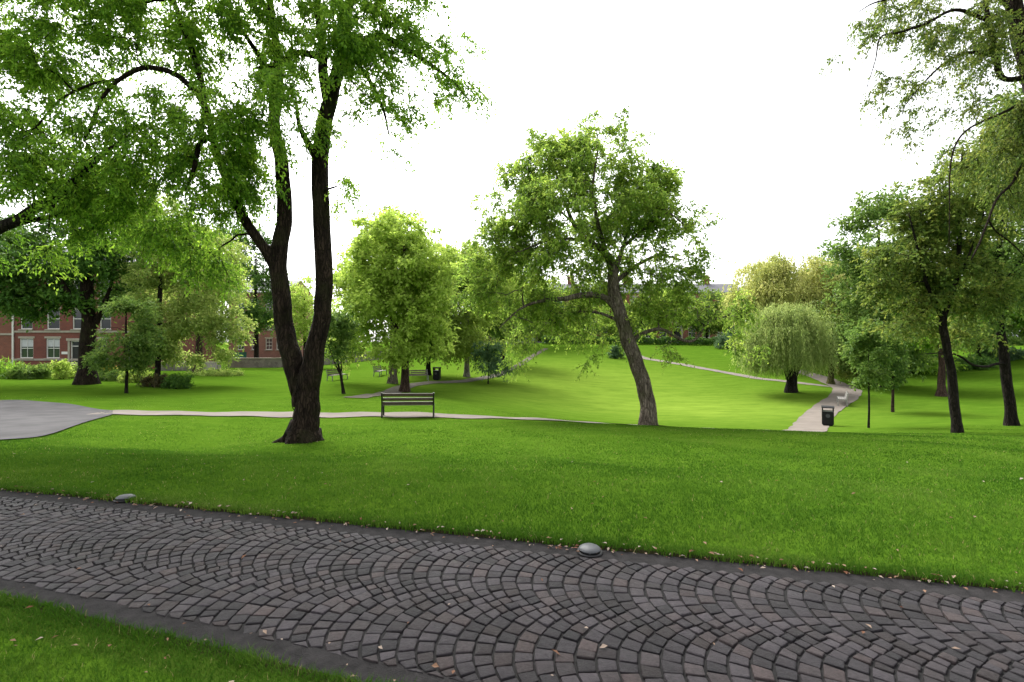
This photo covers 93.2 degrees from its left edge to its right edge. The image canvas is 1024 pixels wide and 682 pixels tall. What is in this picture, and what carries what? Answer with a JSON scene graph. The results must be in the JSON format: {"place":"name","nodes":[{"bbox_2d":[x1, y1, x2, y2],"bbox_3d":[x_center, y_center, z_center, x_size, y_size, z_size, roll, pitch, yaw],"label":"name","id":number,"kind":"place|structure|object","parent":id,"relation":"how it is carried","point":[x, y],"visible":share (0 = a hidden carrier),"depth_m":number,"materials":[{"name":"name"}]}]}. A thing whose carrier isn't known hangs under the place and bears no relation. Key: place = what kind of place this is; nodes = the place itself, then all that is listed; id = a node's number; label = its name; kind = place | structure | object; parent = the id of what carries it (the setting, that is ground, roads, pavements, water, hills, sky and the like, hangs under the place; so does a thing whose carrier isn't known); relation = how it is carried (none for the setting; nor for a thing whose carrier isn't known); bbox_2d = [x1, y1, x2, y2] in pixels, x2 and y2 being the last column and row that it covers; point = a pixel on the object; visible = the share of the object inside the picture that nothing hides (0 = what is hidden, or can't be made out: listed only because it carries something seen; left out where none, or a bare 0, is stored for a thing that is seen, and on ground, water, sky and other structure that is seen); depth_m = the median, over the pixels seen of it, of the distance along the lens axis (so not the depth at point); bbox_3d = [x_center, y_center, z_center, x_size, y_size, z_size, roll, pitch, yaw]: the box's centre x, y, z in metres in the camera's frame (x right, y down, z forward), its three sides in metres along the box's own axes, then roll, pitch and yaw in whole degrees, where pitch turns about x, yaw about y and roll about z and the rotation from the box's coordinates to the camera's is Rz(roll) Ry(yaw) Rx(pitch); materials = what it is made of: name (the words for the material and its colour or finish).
{"place":"outdoors","nodes":[
{"label":"outdoors","id":0,"kind":"place"},
{"bbox_2d":[0,400,112,438],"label":"asphalt apron","id":1,"kind":"object","parent":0,"point":[23,418],"visible":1,"depth_m":15.01,"materials":[{"name":"grey asphalt"}]},
{"bbox_2d":[91,410,761,429],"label":"bench path","id":2,"kind":"structure","parent":0,"point":[290,414],"depth_m":17.03,"materials":[{"name":"grey concrete"}]},
{"bbox_2d":[346,348,547,397],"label":"hollow path","id":3,"kind":"structure","parent":0,"point":[394,389],"depth_m":36.74,"materials":[{"name":"grey concrete"}]},
{"bbox_2d":[0,340,1023,681],"bbox_3d":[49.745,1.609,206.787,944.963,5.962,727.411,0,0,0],"label":"lawn","id":4,"kind":"structure","parent":0,"point":[684,396],"depth_m":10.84,"materials":[{"name":"green plant"}]},
{"bbox_2d":[0,291,11,366],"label":"brick house","id":5,"kind":"structure","parent":4,"relation":"on","point":[5,340],"depth_m":49.25,"materials":[{"name":"brick"}]},
{"bbox_2d":[0,356,30,378],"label":"border plant","id":6,"kind":"object","parent":4,"relation":"on","point":[4,369],"visible":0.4,"depth_m":32.83,"materials":[{"name":"green plant"}]},
{"bbox_2d":[4,361,54,379],"bbox_3d":[-32.976,2.259,33.024,3.162,1.921,2.315,0,0,0],"label":"border plant","id":7,"kind":"object","parent":4,"relation":"on","point":[35,372],"visible":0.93,"depth_m":32.59,"materials":[{"name":"green plant"}]},
{"bbox_2d":[50,358,75,378],"bbox_3d":[-30.697,2.047,33.038,1.468,1.758,1.548,0,0,-20],"label":"border plant","id":8,"kind":"object","parent":4,"relation":"on","point":[60,370],"visible":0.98,"depth_m":32.83,"materials":[{"name":"green plant"}]},
{"bbox_2d":[67,361,77,377],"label":"border plant","id":9,"kind":"object","parent":4,"relation":"on","point":[75,368],"visible":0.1,"depth_m":34.19,"materials":[{"name":"green plant"}]},
{"bbox_2d":[0,178,156,384],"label":"chestnut tree","id":10,"kind":"object","parent":4,"relation":"on","point":[24,297],"visible":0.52,"depth_m":29.40,"materials":[{"name":"green plant"}]},
{"bbox_2d":[0,0,164,294],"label":"ash tree","id":11,"kind":"object","parent":4,"relation":"on","point":[10,222],"visible":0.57,"depth_m":9.34,"materials":[{"name":"green plant"}]},
{"bbox_2d":[98,367,123,380],"bbox_3d":[-27.435,2.529,32.932,2.376,1.693,2.370,0,0,-30],"label":"border plant","id":12,"kind":"object","parent":4,"relation":"on","point":[111,376],"visible":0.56,"depth_m":32.55,"materials":[{"name":"green plant"}]},
{"bbox_2d":[12,249,215,368],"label":"brick house","id":13,"kind":"structure","parent":4,"relation":"on","point":[58,340],"depth_m":49.00,"materials":[{"name":"brick"}]},
{"bbox_2d":[17,336,34,359],"bbox_3d":[-49.173,0.700,49.002,1.683,2.338,0.305,0,0,0],"label":"window","id":14,"kind":"structure","parent":13,"relation":"in","point":[26,342],"depth_m":49.13,"materials":[{"name":"white glass"}]},
{"bbox_2d":[18,319,33,329],"bbox_3d":[-49.173,-2.282,49.002,1.510,2.424,0.305,0,0,0],"label":"window","id":15,"kind":"structure","parent":13,"relation":"in","point":[22,326],"depth_m":49.13,"materials":[{"name":"white paint"}]},
{"bbox_2d":[44,336,60,359],"bbox_3d":[-46.494,0.700,49.002,1.683,2.338,0.305,0,0,0],"label":"window","id":16,"kind":"structure","parent":13,"relation":"in","point":[53,342],"depth_m":49.13,"materials":[{"name":"white paint"}]},
{"bbox_2d":[44,307,60,329],"bbox_3d":[-46.451,-2.282,49.002,1.596,2.424,0.305,0,0,0],"label":"window","id":17,"kind":"structure","parent":13,"relation":"in","point":[55,326],"depth_m":49.13,"materials":[{"name":"grey glass"}]},
{"bbox_2d":[66,338,78,364],"bbox_3d":[-44.074,1.045,48.775,1.910,2.630,0.850,0,0,0],"label":"door","id":18,"kind":"structure","parent":13,"relation":"in","point":[73,343],"depth_m":49.04,"materials":[{"name":"white paint"}]},
{"bbox_2d":[70,309,80,329],"bbox_3d":[-43.858,-2.282,49.002,1.596,2.424,0.305,0,0,0],"label":"window","id":19,"kind":"structure","parent":13,"relation":"in","point":[76,320],"depth_m":49.13,"materials":[{"name":"white paint"}]},
{"bbox_2d":[97,311,111,329],"bbox_3d":[-41.179,-2.282,49.002,1.423,2.424,0.305,0,0,0],"label":"window","id":20,"kind":"structure","parent":13,"relation":"in","point":[106,323],"depth_m":49.13,"materials":[{"name":"grey glass"}]},
{"bbox_2d":[76,294,166,392],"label":"young tree","id":21,"kind":"object","parent":4,"relation":"on","point":[137,351],"visible":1,"depth_m":23.70,"materials":[{"name":"green plant"}]},
{"bbox_2d":[113,494,135,501],"bbox_3d":[-3.897,1.574,4.880,0.195,0.053,0.195,-4,-7,44],"label":"ground light","id":22,"kind":"object","parent":4,"relation":"on","point":[121,498],"visible":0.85,"depth_m":4.83,"materials":[{"name":"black metal"}]},
{"bbox_2d":[116,367,152,382],"bbox_3d":[-24.753,2.372,32.158,2.474,1.868,1.816,0,0,-24],"label":"border plant","id":23,"kind":"object","parent":4,"relation":"on","point":[133,377],"visible":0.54,"depth_m":31.80,"materials":[{"name":"green plant"}]},
{"bbox_2d":[136,372,166,386],"bbox_3d":[-21.465,2.474,29.024,1.768,1.179,1.467,0,0,0],"label":"border plant","id":24,"kind":"object","parent":4,"relation":"on","point":[144,381],"visible":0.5,"depth_m":28.82,"materials":[{"name":"green plant"}]},
{"bbox_2d":[146,373,168,387],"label":"shrub","id":25,"kind":"object","parent":4,"relation":"on","point":[156,382],"visible":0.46,"depth_m":28.38,"materials":[{"name":"brown plant"}]},
{"bbox_2d":[159,372,195,388],"bbox_3d":[-19.340,2.435,28.084,1.662,1.370,1.679,0,0,0],"label":"shrub","id":26,"kind":"object","parent":4,"relation":"on","point":[174,381],"visible":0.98,"depth_m":27.81,"materials":[{"name":"green plant"}]},
{"bbox_2d":[96,193,259,374],"bbox_3d":[-20.873,-3.398,30.381,6.902,12.684,8.039,0,0,38],"label":"maple tree","id":27,"kind":"object","parent":4,"relation":"on","point":[177,326],"visible":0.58,"depth_m":30.09,"materials":[{"name":"green plant"}]},
{"bbox_2d":[161,361,220,370],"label":"stone wall","id":28,"kind":"structure","parent":4,"relation":"on","point":[208,364],"depth_m":46.06,"materials":[{"name":"grey stone"}]},
{"bbox_2d":[145,245,256,372],"bbox_3d":[-28.735,-3.477,44.017,9.080,13.054,8.413,0,0,0],"label":"maple tree","id":29,"kind":"object","parent":4,"relation":"on","point":[198,344],"visible":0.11,"depth_m":44.50,"materials":[{"name":"green plant"}]},
{"bbox_2d":[181,364,244,376],"bbox_3d":[-24.682,2.715,39.983,5.177,1.660,2.544,0,0,0],"label":"border plant","id":30,"kind":"object","parent":4,"relation":"on","point":[220,372],"visible":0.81,"depth_m":39.75,"materials":[{"name":"green plant"}]},
{"bbox_2d":[234,352,246,357],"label":"utility cabinet","id":31,"kind":"object","parent":4,"relation":"on","point":[243,354],"visible":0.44,"depth_m":79.65,"materials":[{"name":"green paint"}]},
{"bbox_2d":[0,0,499,443],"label":"ash tree","id":32,"kind":"object","parent":4,"relation":"on","point":[356,56],"visible":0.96,"depth_m":9.72,"materials":[{"name":"green plant"}]},
{"bbox_2d":[214,218,293,357],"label":"chestnut tree","id":33,"kind":"object","parent":4,"relation":"on","point":[264,315],"visible":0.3,"depth_m":66.75,"materials":[{"name":"green plant"}]},
{"bbox_2d":[229,275,313,357],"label":"brick house","id":34,"kind":"structure","parent":4,"relation":"on","point":[268,347],"depth_m":83.65,"materials":[{"name":"brick"}]},
{"bbox_2d":[238,337,243,349],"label":"window","id":35,"kind":"structure","parent":34,"relation":"in","point":[239,347],"depth_m":83.96,"materials":[{"name":"white paint"}]},
{"bbox_2d":[265,337,272,349],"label":"window","id":36,"kind":"structure","parent":34,"relation":"in","point":[268,339],"depth_m":83.63,"materials":[{"name":"white paint"}]},
{"bbox_2d":[268,273,335,360],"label":"maple tree","id":37,"kind":"object","parent":4,"relation":"on","point":[302,309],"visible":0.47,"depth_m":59.13,"materials":[{"name":"green plant"}]},
{"bbox_2d":[228,351,381,367],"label":"stone wall","id":38,"kind":"structure","parent":4,"relation":"on","point":[259,362],"depth_m":67.08,"materials":[{"name":"grey stone"}]},
{"bbox_2d":[308,303,365,393],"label":"young tree","id":39,"kind":"object","parent":4,"relation":"on","point":[341,326],"visible":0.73,"depth_m":25.73,"materials":[{"name":"green plant"}]},
{"bbox_2d":[326,369,347,380],"bbox_3d":[-13.564,2.654,37.541,0.633,0.957,1.770,0,0,20],"label":"park bench","id":40,"kind":"object","parent":4,"relation":"on","point":[334,372],"visible":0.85,"depth_m":37.39,"materials":[{"name":"wood"}]},
{"bbox_2d":[373,365,386,376],"bbox_3d":[-11.263,2.581,41.285,0.633,0.957,1.770,0,0,5],"label":"park bench","id":41,"kind":"object","parent":4,"relation":"on","point":[379,369],"visible":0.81,"depth_m":41.12,"materials":[{"name":"wood"}]},
{"bbox_2d":[326,204,461,383],"bbox_3d":[-8.873,-3.493,36.638,10.699,13.654,6.855,0,0,0],"label":"lime tree","id":42,"kind":"object","parent":4,"relation":"on","point":[392,379],"visible":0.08,"depth_m":35.70,"materials":[{"name":"green plant"}]},
{"bbox_2d":[332,207,466,391],"bbox_3d":[-7.507,-2.703,30.740,9.344,12.280,6.733,0,0,0],"label":"lime tree","id":43,"kind":"object","parent":4,"relation":"on","point":[369,298],"visible":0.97,"depth_m":29.87,"materials":[{"name":"green plant"}]},
{"bbox_2d":[409,370,428,380],"bbox_3d":[-7.467,2.727,37.937,1.770,0.957,0.633,0,0,-20],"label":"park bench","id":44,"kind":"object","parent":4,"relation":"on","point":[424,373],"visible":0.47,"depth_m":38.13,"materials":[{"name":"wood"}]},
{"bbox_2d":[433,367,440,379],"bbox_3d":[-6.022,2.639,38.800,0.560,1.085,0.560,0,0,10],"label":"litter bin","id":45,"kind":"object","parent":4,"relation":"on","point":[436,374],"visible":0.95,"depth_m":38.57,"materials":[{"name":"black plastic"}]},
{"bbox_2d":[433,372,437,378],"bbox_3d":[-6.067,2.742,38.542,0.420,0.560,0.012,0,0,10],"label":"door","id":46,"kind":"structure","parent":45,"relation":"in","point":[434,376],"depth_m":38.54,"materials":[{"name":"black plastic"}]},
{"bbox_2d":[418,250,467,374],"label":"maple tree","id":47,"kind":"object","parent":4,"relation":"on","point":[428,367],"visible":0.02,"depth_m":41.20,"materials":[{"name":"green plant"}]},
{"bbox_2d":[427,239,531,376],"bbox_3d":[-3.165,-3.055,41.508,11.224,12.661,7.279,0,0,0],"label":"birch tree","id":48,"kind":"object","parent":4,"relation":"on","point":[470,335],"visible":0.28,"depth_m":40.91,"materials":[{"name":"green plant"}]},
{"bbox_2d":[470,337,512,383],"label":"sapling","id":49,"kind":"object","parent":4,"relation":"on","point":[489,355],"visible":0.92,"depth_m":37.74,"materials":[{"name":"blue plant"}]},
{"bbox_2d":[472,235,543,365],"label":"maple tree","id":50,"kind":"object","parent":4,"relation":"on","point":[491,332],"visible":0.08,"depth_m":53.39,"materials":[{"name":"green plant"}]},
{"bbox_2d":[1,442,1022,681],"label":"fallen leaves","id":51,"kind":"object","parent":4,"relation":"on","point":[434,665],"visible":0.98,"depth_m":3.58,"materials":[{"name":"brown plant"}]},
{"bbox_2d":[520,320,563,340],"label":"broadleaf tree","id":52,"kind":"object","parent":4,"relation":"on","point":[539,337],"visible":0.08,"depth_m":84.78,"materials":[{"name":"green plant"}]},
{"bbox_2d":[515,279,590,344],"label":"maple tree","id":53,"kind":"object","parent":4,"relation":"on","point":[556,301],"visible":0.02,"depth_m":75.01,"materials":[{"name":"green plant"}]},
{"bbox_2d":[549,277,596,335],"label":"brick house","id":54,"kind":"structure","parent":4,"relation":"on","point":[569,283],"depth_m":98.90,"materials":[{"name":"brick"}]},
{"bbox_2d":[551,316,604,342],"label":"broadleaf tree","id":55,"kind":"object","parent":4,"relation":"on","point":[592,331],"visible":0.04,"depth_m":83.36,"materials":[{"name":"green plant"}]},
{"bbox_2d":[448,101,771,425],"bbox_3d":[3.300,-2.386,18.215,11.191,11.513,6.504,0,0,-15],"label":"plane tree","id":56,"kind":"object","parent":4,"relation":"on","point":[647,204],"visible":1,"depth_m":17.51,"materials":[{"name":"green plant"}]},
{"bbox_2d":[593,300,629,340],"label":"broadleaf tree","id":57,"kind":"object","parent":4,"relation":"on","point":[607,328],"visible":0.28,"depth_m":85.08,"materials":[{"name":"green plant"}]},
{"bbox_2d":[607,345,624,358],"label":"conifer shrub","id":58,"kind":"object","parent":4,"relation":"on","point":[615,352],"visible":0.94,"depth_m":62.63,"materials":[{"name":"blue plant"}]},
{"bbox_2d":[597,275,654,337],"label":"brick house","id":59,"kind":"structure","parent":4,"relation":"on","point":[627,300],"depth_m":96.00,"materials":[{"name":"brick"}]},
{"bbox_2d":[541,335,725,344],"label":"hedge","id":60,"kind":"object","parent":4,"relation":"on","point":[699,340],"visible":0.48,"depth_m":78.53,"materials":[{"name":"green plant"}]},
{"bbox_2d":[624,292,663,336],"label":"broadleaf tree","id":61,"kind":"object","parent":4,"relation":"on","point":[647,327],"visible":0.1,"depth_m":83.80,"materials":[{"name":"green plant"}]},
{"bbox_2d":[660,283,699,333],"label":"broadleaf tree","id":62,"kind":"object","parent":4,"relation":"on","point":[683,327],"visible":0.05,"depth_m":84.78,"materials":[{"name":"green plant"}]},
{"bbox_2d":[655,276,741,338],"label":"brick house","id":63,"kind":"structure","parent":4,"relation":"on","point":[684,335],"depth_m":96.13,"materials":[{"name":"brick"}]},
{"bbox_2d":[675,324,682,337],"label":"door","id":64,"kind":"structure","parent":63,"relation":"in","point":[677,333],"depth_m":96.12,"materials":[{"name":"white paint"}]},
{"bbox_2d":[687,288,726,338],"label":"broadleaf tree","id":65,"kind":"object","parent":4,"relation":"on","point":[711,299],"visible":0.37,"depth_m":84.17,"materials":[{"name":"green plant"}]},
{"bbox_2d":[705,294,745,335],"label":"broadleaf tree","id":66,"kind":"object","parent":4,"relation":"on","point":[717,324],"visible":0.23,"depth_m":82.25,"materials":[{"name":"green plant"}]},
{"bbox_2d":[713,325,745,348],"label":"conifer shrub","id":67,"kind":"object","parent":4,"relation":"on","point":[721,342],"visible":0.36,"depth_m":72.65,"materials":[{"name":"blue plant"}]},
{"bbox_2d":[717,249,853,367],"bbox_3d":[30.499,-3.563,53.547,13.934,13.411,10.556,0,0,-14],"label":"golden willow","id":68,"kind":"object","parent":4,"relation":"on","point":[775,280],"visible":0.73,"depth_m":51.36,"materials":[{"name":"green plant"}]},
{"bbox_2d":[729,295,846,392],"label":"weeping willow","id":69,"kind":"object","parent":4,"relation":"on","point":[796,338],"visible":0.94,"depth_m":36.59,"materials":[{"name":"green plant"}]},
{"bbox_2d":[821,405,833,425],"bbox_3d":[16.444,3.922,25.200,0.560,1.085,0.560,0,0,31],"label":"litter bin","id":70,"kind":"object","parent":4,"relation":"on","point":[827,417],"visible":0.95,"depth_m":24.98,"materials":[{"name":"black plastic"}]},
{"bbox_2d":[823,413,832,424],"bbox_3d":[16.310,4.025,24.975,0.420,0.560,0.012,0,0,31],"label":"door","id":71,"kind":"structure","parent":70,"relation":"in","point":[826,420],"depth_m":24.96,"materials":[{"name":"black plastic"}]},
{"bbox_2d":[806,250,855,311],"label":"broadleaf tree","id":72,"kind":"object","parent":4,"relation":"on","point":[841,267],"depth_m":54.48,"materials":[{"name":"green plant"}]},
{"bbox_2d":[808,298,862,383],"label":"maple tree","id":73,"kind":"object","parent":4,"relation":"on","point":[830,379],"visible":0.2,"depth_m":42.41,"materials":[{"name":"green plant"}]},
{"bbox_2d":[832,227,905,324],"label":"broadleaf tree","id":74,"kind":"object","parent":4,"relation":"on","point":[868,235],"visible":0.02,"depth_m":52.01,"materials":[{"name":"green plant"}]},
{"bbox_2d":[836,314,904,427],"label":"sapling","id":75,"kind":"object","parent":4,"relation":"on","point":[863,346],"visible":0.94,"depth_m":23.32,"materials":[{"name":"green plant"}]},
{"bbox_2d":[815,177,937,386],"bbox_3d":[30.979,-4.742,40.871,9.879,17.589,7.698,0,0,24],"label":"broadleaf tree","id":76,"kind":"object","parent":4,"relation":"on","point":[874,210],"visible":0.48,"depth_m":40.66,"materials":[{"name":"green plant"}]},
{"bbox_2d":[867,324,917,411],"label":"sapling","id":77,"kind":"object","parent":4,"relation":"on","point":[897,364],"visible":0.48,"depth_m":28.70,"materials":[{"name":"green plant"}]},
{"bbox_2d":[847,269,972,374],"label":"broadleaf tree","id":78,"kind":"object","parent":4,"relation":"on","point":[935,367],"visible":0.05,"depth_m":46.21,"materials":[{"name":"green plant"}]},
{"bbox_2d":[818,0,1023,259],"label":"birch tree","id":79,"kind":"object","parent":4,"relation":"on","point":[996,24],"visible":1,"depth_m":11.29,"materials":[{"name":"green plant"}]},
{"bbox_2d":[849,132,1023,432],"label":"olive tree","id":80,"kind":"object","parent":4,"relation":"on","point":[925,240],"visible":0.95,"depth_m":18.60,"materials":[{"name":"green plant"}]},
{"bbox_2d":[899,303,988,396],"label":"broadleaf tree","id":81,"kind":"object","parent":4,"relation":"on","point":[941,390],"visible":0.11,"depth_m":35.86,"materials":[{"name":"green plant"}]},
{"bbox_2d":[926,82,1023,425],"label":"lime tree","id":82,"kind":"object","parent":4,"relation":"on","point":[1002,254],"visible":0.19,"depth_m":20.86,"materials":[{"name":"green plant"}]},
{"bbox_2d":[953,353,998,370],"bbox_3d":[45.620,2.432,48.153,5.258,2.556,3.389,0,0,0],"label":"shrub","id":83,"kind":"object","parent":4,"relation":"on","point":[981,360],"visible":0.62,"depth_m":47.44,"materials":[{"name":"green plant"}]},
{"bbox_2d":[946,256,1023,356],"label":"broadleaf tree","id":84,"kind":"object","parent":4,"relation":"on","point":[1012,338],"visible":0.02,"depth_m":49.67,"materials":[{"name":"green plant"}]},
{"bbox_2d":[974,346,1023,360],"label":"shrub","id":85,"kind":"object","parent":4,"relation":"on","point":[1019,353],"visible":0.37,"depth_m":51.51,"materials":[{"name":"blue plant"}]},
{"bbox_2d":[992,225,1023,336],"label":"broadleaf tree","id":86,"kind":"object","parent":4,"relation":"on","point":[1018,322],"visible":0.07,"depth_m":49.51,"materials":[{"name":"green plant"}]},
{"bbox_2d":[1011,337,1023,345],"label":"hedge","id":87,"kind":"object","parent":4,"relation":"on","point":[1016,343],"visible":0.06,"depth_m":64.04,"materials":[{"name":"green plant"}]},
{"bbox_2d":[0,496,1023,681],"bbox_3d":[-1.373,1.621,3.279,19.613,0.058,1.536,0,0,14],"label":"cobbled path","id":88,"kind":"structure","parent":0,"point":[40,524],"depth_m":2.93,"materials":[{"name":"stone"}]},
{"bbox_2d":[0,577,464,681],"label":"path edging","id":89,"kind":"object","parent":88,"relation":"on","point":[321,658],"visible":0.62,"depth_m":2.62,"materials":[{"name":"grey stone"}]},
{"bbox_2d":[0,490,1023,602],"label":"path edging","id":90,"kind":"object","parent":88,"relation":"on","point":[944,589],"visible":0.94,"depth_m":3.68,"materials":[{"name":"grey stone"}]},
{"bbox_2d":[577,543,602,556],"bbox_3d":[0.590,1.573,3.673,0.195,0.053,0.195,0,0,0],"label":"ground light","id":91,"kind":"object","parent":90,"relation":"on","point":[590,550],"visible":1,"depth_m":3.63,"materials":[{"name":"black metal"}]},
{"bbox_2d":[0,0,1023,341],"label":"sky","id":92,"kind":"structure","parent":0,"point":[732,92],"materials":[{"name":"white"}]},
{"bbox_2d":[642,356,831,386],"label":"slope path","id":93,"kind":"structure","parent":0,"point":[715,370],"depth_m":50.37,"materials":[{"name":"grey concrete"}]},
{"bbox_2d":[783,370,861,431],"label":"bowl path","id":94,"kind":"structure","parent":0,"point":[810,419],"depth_m":32.05,"materials":[{"name":"grey concrete"}]},
{"bbox_2d":[836,391,848,406],"bbox_3d":[22.196,3.867,32.492,0.633,0.957,1.770,0,0,32],"label":"park bench","id":95,"kind":"object","parent":94,"relation":"on","point":[845,397],"visible":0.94,"depth_m":31.99,"materials":[{"name":"grey wood"}]},
{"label":"bench pad","id":96,"kind":"structure","parent":0,"visible":0},
{"bbox_2d":[381,392,434,417],"bbox_3d":[-3.570,2.224,16.672,1.770,0.957,0.633,1,0,-8],"label":"park bench","id":97,"kind":"object","parent":96,"relation":"on","point":[429,401],"visible":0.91,"depth_m":16.46,"materials":[{"name":"grey wood"}]}
]}

